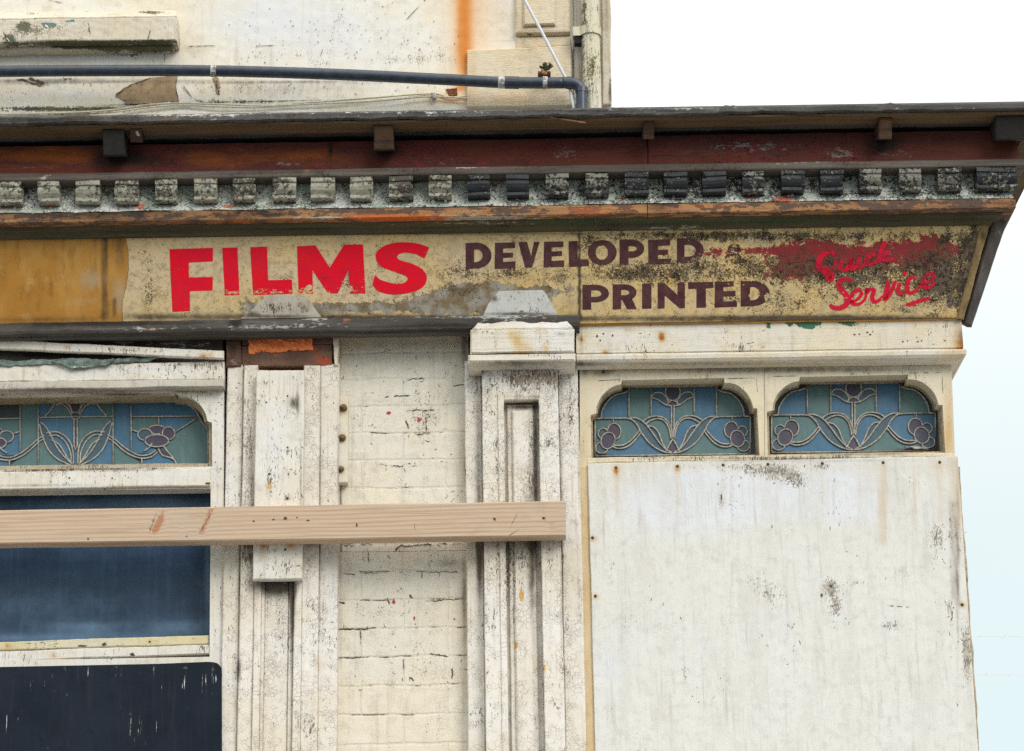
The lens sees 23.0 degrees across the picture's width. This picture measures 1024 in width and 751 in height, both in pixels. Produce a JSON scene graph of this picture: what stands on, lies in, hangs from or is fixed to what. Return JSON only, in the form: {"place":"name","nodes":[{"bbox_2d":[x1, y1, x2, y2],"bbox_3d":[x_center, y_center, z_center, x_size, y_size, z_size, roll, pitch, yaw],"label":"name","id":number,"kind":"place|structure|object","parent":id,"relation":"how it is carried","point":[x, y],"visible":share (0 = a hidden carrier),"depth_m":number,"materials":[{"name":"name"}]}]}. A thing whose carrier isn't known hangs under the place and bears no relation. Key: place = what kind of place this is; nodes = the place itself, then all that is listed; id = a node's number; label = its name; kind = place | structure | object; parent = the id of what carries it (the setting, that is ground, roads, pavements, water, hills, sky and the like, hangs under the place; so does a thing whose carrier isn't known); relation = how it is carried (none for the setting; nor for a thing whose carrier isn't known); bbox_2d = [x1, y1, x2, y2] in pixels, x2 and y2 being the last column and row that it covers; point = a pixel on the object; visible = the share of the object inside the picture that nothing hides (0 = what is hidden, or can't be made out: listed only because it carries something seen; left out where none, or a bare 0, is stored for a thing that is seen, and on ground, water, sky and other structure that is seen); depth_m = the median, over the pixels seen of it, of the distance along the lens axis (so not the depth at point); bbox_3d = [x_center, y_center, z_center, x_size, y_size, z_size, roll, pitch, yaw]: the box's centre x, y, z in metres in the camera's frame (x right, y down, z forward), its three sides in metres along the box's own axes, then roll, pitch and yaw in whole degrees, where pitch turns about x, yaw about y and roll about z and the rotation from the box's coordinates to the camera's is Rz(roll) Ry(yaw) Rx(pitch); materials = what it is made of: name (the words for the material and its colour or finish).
{"place":"outdoors","nodes":[
{"label":"outdoors","id":0,"kind":"place"},
{"bbox_2d":[0,101,1023,750],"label":"shop building","id":1,"kind":"structure","parent":0,"point":[482,645],"depth_m":6.67,"materials":[{"name":"paint"}]},
{"bbox_2d":[0,662,221,750],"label":"navy board","id":2,"kind":"object","parent":1,"relation":"attached to","point":[154,707],"visible":1,"depth_m":6.44,"materials":[{"name":"black wood"}]},
{"bbox_2d":[0,341,223,360],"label":"loose strip","id":3,"kind":"object","parent":1,"relation":"attached to","point":[49,347],"visible":1,"depth_m":6.71,"materials":[{"name":"white paint"}]},
{"bbox_2d":[0,375,226,666],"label":"shop window","id":4,"kind":"structure","parent":1,"relation":"in","point":[60,606],"depth_m":6.66,"materials":[{"name":"blue glass"}]},
{"bbox_2d":[0,501,565,547],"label":"timber plank","id":5,"kind":"object","parent":1,"relation":"attached to","point":[375,523],"visible":1,"depth_m":6.50,"materials":[{"name":"beige wood"}]},
{"bbox_2d":[0,0,611,116],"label":"house","id":6,"kind":"structure","parent":1,"relation":"on","point":[485,37],"depth_m":7.33,"materials":[{"name":"beige paint"}]},
{"bbox_2d":[0,93,466,114],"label":"cable","id":7,"kind":"object","parent":6,"relation":"attached to","point":[223,104],"visible":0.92,"depth_m":7.28,"materials":[{"name":"grey"}]},
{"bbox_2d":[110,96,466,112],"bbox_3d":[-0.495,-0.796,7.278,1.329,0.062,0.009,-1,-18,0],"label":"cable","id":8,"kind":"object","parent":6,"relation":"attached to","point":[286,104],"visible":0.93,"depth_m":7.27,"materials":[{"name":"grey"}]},
{"bbox_2d":[0,65,587,107],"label":"waste pipe","id":9,"kind":"object","parent":6,"relation":"attached to","point":[540,81],"visible":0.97,"depth_m":7.21,"materials":[{"name":"paint"}]},
{"bbox_2d":[539,62,552,74],"bbox_3d":[0.098,-0.880,7.225,0.041,0.036,0.035,-1,-18,0],"label":"weed plant","id":10,"kind":"object","parent":9,"relation":"on","point":[545,67],"visible":1,"depth_m":7.22,"materials":[{"name":"green plant"}]},
{"bbox_2d":[431,92,435,100],"bbox_3d":[-0.227,-0.806,7.281,0.016,0.023,0.015,-1,-18,0],"label":"cable clip","id":11,"kind":"object","parent":6,"relation":"attached to","point":[433,95],"visible":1,"depth_m":7.28,"materials":[{"name":"paint"}]},
{"bbox_2d":[446,88,457,96],"bbox_3d":[-0.173,-0.816,7.299,0.034,0.030,0.013,-1,-18,0],"label":"rusty plate","id":12,"kind":"object","parent":6,"relation":"attached to","point":[452,92],"visible":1,"depth_m":7.30,"materials":[{"name":"brown metal"}]},
{"bbox_2d":[523,0,574,107],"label":"cord","id":13,"kind":"object","parent":6,"relation":"attached to","point":[549,47],"visible":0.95,"depth_m":7.25,"materials":[{"name":"white"}]},
{"bbox_2d":[573,0,601,107],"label":"drain pipe","id":14,"kind":"object","parent":6,"relation":"attached to","point":[586,35],"visible":0.61,"depth_m":7.26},
{"bbox_2d":[339,396,348,485],"bbox_3d":[-0.448,0.171,6.692,0.027,0.240,0.047,-1,-18,0],"label":"wooden batten","id":15,"kind":"object","parent":1,"relation":"attached to","point":[343,440],"visible":1,"depth_m":6.68,"materials":[{"name":"beige paint"}]},
{"bbox_2d":[122,225,988,323],"bbox_3d":[0.119,-0.262,6.723,2.316,0.252,0.095,-1,-18,0],"label":"shop sign","id":16,"kind":"object","parent":1,"relation":"attached to","point":[762,274],"visible":1,"depth_m":6.72,"materials":[{"name":"paint"}]},
{"bbox_2d":[579,367,763,465],"bbox_3d":[0.430,0.112,6.737,0.507,0.302,0.081,-1,-18,0],"label":"stained glass window","id":17,"kind":"structure","parent":1,"relation":"in","point":[624,413],"depth_m":6.76,"materials":[{"name":"blue glass"}]},
{"bbox_2d":[588,456,977,750],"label":"boarding panel","id":18,"kind":"object","parent":1,"relation":"attached to","point":[792,605],"visible":1,"depth_m":6.53,"materials":[{"name":"paint"}]},
{"bbox_2d":[764,365,954,459],"bbox_3d":[0.926,0.104,6.737,0.522,0.302,0.081,-1,-18,0],"label":"stained glass window","id":19,"kind":"structure","parent":1,"relation":"in","point":[826,410],"depth_m":6.76,"materials":[{"name":"blue glass"}]},
{"bbox_2d":[906,446,929,449],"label":"plaster crumbs","id":20,"kind":"object","parent":1,"relation":"on","point":[916,447],"visible":1,"depth_m":6.74,"materials":[{"name":"paint"}]},
{"bbox_2d":[611,0,1023,750],"label":"sky","id":21,"kind":"structure","parent":0,"point":[665,53],"materials":[{"name":"white"}]},
{"bbox_2d":[975,672,1023,675],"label":"barbed wire","id":22,"kind":"object","parent":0,"point":[998,674],"visible":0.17,"depth_m":15.56,"materials":[{"name":"grey metal"}]}
]}

